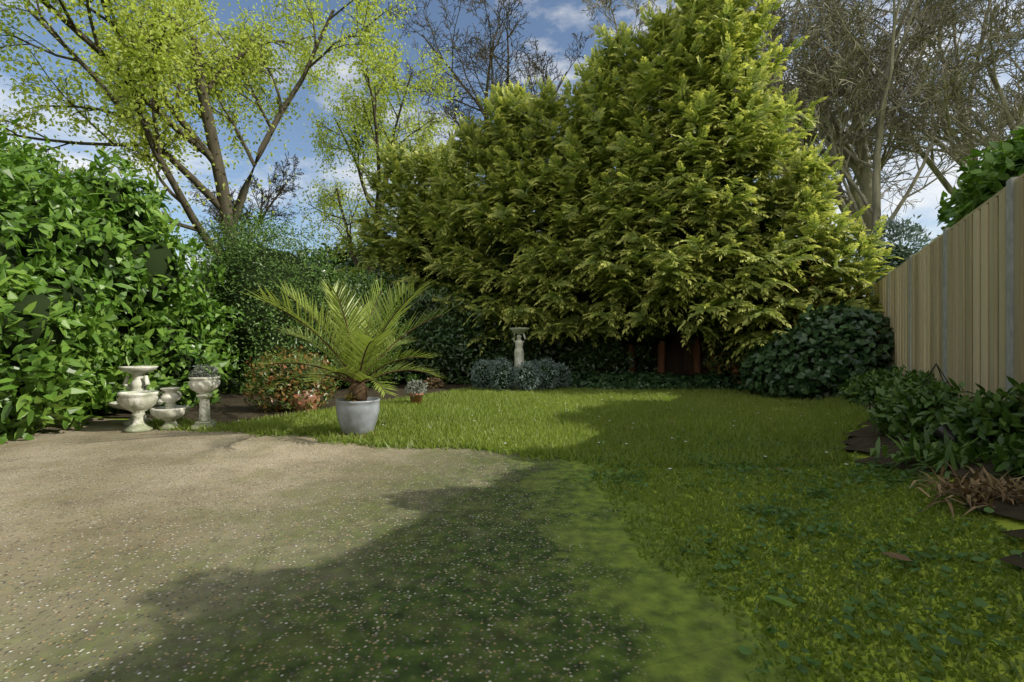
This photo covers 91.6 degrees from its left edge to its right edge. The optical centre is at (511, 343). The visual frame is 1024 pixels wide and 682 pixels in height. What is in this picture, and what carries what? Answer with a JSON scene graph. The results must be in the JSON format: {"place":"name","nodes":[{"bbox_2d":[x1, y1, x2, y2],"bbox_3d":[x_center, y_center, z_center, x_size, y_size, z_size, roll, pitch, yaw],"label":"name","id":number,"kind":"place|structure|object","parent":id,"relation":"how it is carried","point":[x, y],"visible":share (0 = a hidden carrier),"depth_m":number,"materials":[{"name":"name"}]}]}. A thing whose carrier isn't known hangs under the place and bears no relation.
{"place":"outdoors","nodes":[
{"label":"outdoors","id":0,"kind":"place"},
{"bbox_2d":[93,380,475,423],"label":"bed soil","id":1,"kind":"structure","parent":0,"point":[234,406],"depth_m":7.91,"materials":[{"name":"brown soil"}]},
{"bbox_2d":[155,277,212,406],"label":"rose arch","id":2,"kind":"structure","parent":1,"relation":"on","point":[196,291],"depth_m":8.26,"materials":[{"name":"black metal"}]},
{"bbox_2d":[241,343,338,413],"bbox_3d":[-3.158,0.506,7.225,1.333,1.039,0.999,0,0,-35],"label":"photinia shrub","id":3,"kind":"object","parent":1,"relation":"on","point":[281,392],"visible":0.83,"depth_m":7.06,"materials":[{"name":"green plant"}]},
{"bbox_2d":[182,202,424,395],"bbox_3d":[-4.745,-1.056,10.350,5.564,4.174,3.768,0,0,0],"label":"privet shrub","id":4,"kind":"object","parent":1,"relation":"on","point":[249,266],"visible":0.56,"depth_m":9.52,"materials":[{"name":"green plant"}]},
{"bbox_2d":[289,388,319,412],"bbox_3d":[-3.000,0.833,7.200,0.430,0.335,0.430,0,0,0],"label":"terracotta pot","id":5,"kind":"object","parent":1,"relation":"on","point":[304,400],"visible":0.48,"depth_m":7.03,"materials":[{"name":"brown ceramic"}]},
{"bbox_2d":[406,374,444,388],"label":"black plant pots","id":6,"kind":"object","parent":1,"relation":"on","point":[431,381],"visible":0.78,"depth_m":10.69,"materials":[{"name":"green plant"}]},
{"bbox_2d":[0,417,805,681],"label":"patio","id":7,"kind":"structure","parent":0,"point":[155,555],"depth_m":2.18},
{"bbox_2d":[107,364,219,432],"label":"garden urns","id":8,"kind":"object","parent":7,"relation":"on","point":[138,399],"visible":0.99,"depth_m":5.76,"materials":[{"name":"white stone"}]},
{"bbox_2d":[0,0,1023,305],"label":"sky","id":9,"kind":"structure","parent":0,"point":[553,23],"materials":[{"name":"blue"}]},
{"bbox_2d":[74,373,1023,681],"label":"lawn","id":10,"kind":"structure","parent":0,"point":[1008,523],"depth_m":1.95,"materials":[{"name":"plant"}]},
{"bbox_2d":[0,118,244,444],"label":"laurel hedge","id":11,"kind":"object","parent":10,"relation":"on","point":[91,263],"visible":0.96,"depth_m":6.02,"materials":[{"name":"green plant"}]},
{"bbox_2d":[0,0,415,261],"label":"spring tree","id":12,"kind":"object","parent":10,"relation":"on","point":[154,54],"visible":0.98,"depth_m":12.13,"materials":[{"name":"green plant"}]},
{"bbox_2d":[237,275,451,436],"bbox_3d":[-1.706,0.087,5.290,2.257,1.826,2.451,0,0,0],"label":"potted palm","id":13,"kind":"object","parent":10,"relation":"on","point":[357,409],"visible":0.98,"depth_m":5.21,"materials":[{"name":"ceramic"}]},
{"bbox_2d":[292,25,484,285],"bbox_3d":[-3.526,-4.852,19.497,8.886,12.002,10.330,0,0,-31],"label":"spring tree","id":14,"kind":"object","parent":10,"relation":"on","point":[365,119],"visible":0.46,"depth_m":17.84,"materials":[{"name":"green plant"}]},
{"bbox_2d":[404,379,428,404],"bbox_3d":[-1.544,0.782,7.982,0.419,0.437,0.402,0,0,0],"label":"terracotta pot plant","id":15,"kind":"object","parent":10,"relation":"on","point":[416,396],"visible":0.94,"depth_m":7.93,"materials":[{"name":"green plant"}]},
{"bbox_2d":[509,328,528,390],"bbox_3d":[0.150,0.338,10.500,0.420,1.325,0.420,0,0,0],"label":"statue birdbath","id":16,"kind":"object","parent":10,"relation":"on","point":[519,353],"visible":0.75,"depth_m":10.42,"materials":[{"name":"white stone"}]},
{"bbox_2d":[469,356,571,391],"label":"dwarf conifer bushes","id":17,"kind":"object","parent":10,"relation":"on","point":[550,375],"visible":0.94,"depth_m":10.19,"materials":[{"name":"green plant"}]},
{"bbox_2d":[333,0,902,378],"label":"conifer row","id":18,"kind":"object","parent":10,"relation":"on","point":[662,224],"visible":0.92,"depth_m":10.71,"materials":[{"name":"green plant"}]},
{"bbox_2d":[581,0,734,160],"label":"bare tree","id":19,"kind":"object","parent":10,"relation":"on","point":[603,3],"visible":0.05,"depth_m":20.36,"materials":[{"name":"brown plant"}]},
{"bbox_2d":[382,395,1023,681],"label":"weeds","id":20,"kind":"object","parent":10,"relation":"on","point":[914,643],"visible":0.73,"depth_m":2.29,"materials":[{"name":"green plant"}]},
{"bbox_2d":[688,214,936,400],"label":"corner shrubs","id":21,"kind":"object","parent":10,"relation":"on","point":[826,355],"visible":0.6,"depth_m":8.48,"materials":[{"name":"green plant"}]},
{"bbox_2d":[675,0,1023,253],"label":"bare tree","id":22,"kind":"object","parent":10,"relation":"on","point":[918,26],"visible":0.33,"depth_m":14.32,"materials":[{"name":"brown plant"}]},
{"bbox_2d":[933,424,960,442],"bbox_3d":[3.102,0.712,3.545,0.114,0.276,0.156,0,0,-36],"label":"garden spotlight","id":23,"kind":"object","parent":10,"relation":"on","point":[938,432],"visible":0.55,"depth_m":3.53,"materials":[{"name":"black plastic"}]},
{"bbox_2d":[935,124,1023,236],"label":"laurel hedge","id":24,"kind":"object","parent":10,"relation":"on","point":[978,186],"visible":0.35,"depth_m":5.42,"materials":[{"name":"green plant"}]},
{"bbox_2d":[837,397,1023,567],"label":"bed soil","id":25,"kind":"structure","parent":0,"point":[865,439],"depth_m":3.16,"materials":[{"name":"brown soil"}]},
{"bbox_2d":[839,364,1023,520],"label":"border plants","id":26,"kind":"object","parent":25,"relation":"on","point":[903,406],"visible":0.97,"depth_m":3.41,"materials":[{"name":"green plant"}]},
{"bbox_2d":[920,363,950,433],"bbox_3d":[3.495,0.476,4.102,0.237,0.622,0.237,0,0,0],"label":"wire plant support","id":27,"kind":"object","parent":25,"relation":"on","point":[939,369],"visible":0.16,"depth_m":4.10,"materials":[{"name":"black metal"}]},
{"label":"planting bed soil","id":28,"kind":"structure","parent":0,"visible":0},
{"bbox_2d":[346,262,656,385],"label":"rhododendron shrubs","id":29,"kind":"object","parent":28,"relation":"on","point":[446,339],"visible":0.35,"depth_m":11.92,"materials":[{"name":"green plant"}]},
{"bbox_2d":[539,370,748,390],"bbox_3d":[2.905,0.825,10.921,5.238,0.470,1.378,0,0,7],"label":"ivy ground cover","id":30,"kind":"object","parent":28,"relation":"on","point":[645,380],"visible":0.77,"depth_m":10.57,"materials":[{"name":"green plant"}]},
{"bbox_2d":[636,301,868,375],"bbox_3d":[-1.024,0.018,15.295,19.805,1.964,0.090,0,0,30],"label":"fence","id":31,"kind":"object","parent":28,"relation":"on","point":[678,359],"visible":0.02,"depth_m":12.38,"materials":[{"name":"brown wood"}]},
{"label":"ground","id":32,"kind":"structure","parent":0,"visible":0},
{"bbox_2d":[188,150,303,267],"bbox_3d":[-13.071,-3.949,23.840,6.192,9.913,4.522,0,0,0],"label":"bare tree","id":33,"kind":"object","parent":32,"relation":"on","point":[278,191],"visible":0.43,"depth_m":23.69,"materials":[{"name":"brown plant"}]},
{"bbox_2d":[24,162,758,338],"bbox_3d":[13.233,-1.922,21.142,73.227,6.488,36.811,0,0,-22],"label":"hedge","id":34,"kind":"object","parent":32,"relation":"on","point":[349,261],"visible":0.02,"depth_m":21.15,"materials":[{"name":"green plant"}]},
{"bbox_2d":[386,0,591,231],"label":"bare tree","id":35,"kind":"object","parent":32,"relation":"on","point":[491,55],"visible":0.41,"depth_m":21.02,"materials":[{"name":"brown plant"}]},
{"bbox_2d":[734,0,953,274],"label":"bare tree","id":36,"kind":"object","parent":32,"relation":"on","point":[863,175],"visible":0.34,"depth_m":14.37,"materials":[{"name":"brown plant"}]},
{"bbox_2d":[760,0,990,259],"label":"bare tree","id":37,"kind":"object","parent":32,"relation":"on","point":[884,154],"visible":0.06,"depth_m":18.06,"materials":[{"name":"brown plant"}]},
{"bbox_2d":[768,0,1015,251],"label":"bare tree","id":38,"kind":"object","parent":32,"relation":"on","point":[875,207],"visible":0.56,"depth_m":13.23,"materials":[{"name":"brown plant"}]},
{"bbox_2d":[784,0,1023,194],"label":"bare tree","id":39,"kind":"object","parent":32,"relation":"on","point":[944,182],"visible":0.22,"depth_m":15.83,"materials":[{"name":"brown plant"}]},
{"bbox_2d":[837,0,1023,175],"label":"bare tree","id":40,"kind":"object","parent":32,"relation":"on","point":[1002,109],"visible":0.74,"depth_m":12.42,"materials":[{"name":"brown plant"}]},
{"bbox_2d":[873,173,1023,414],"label":"side fence","id":41,"kind":"object","parent":32,"relation":"on","point":[951,300],"visible":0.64,"depth_m":4.51,"materials":[{"name":"brown wood"}]}
]}

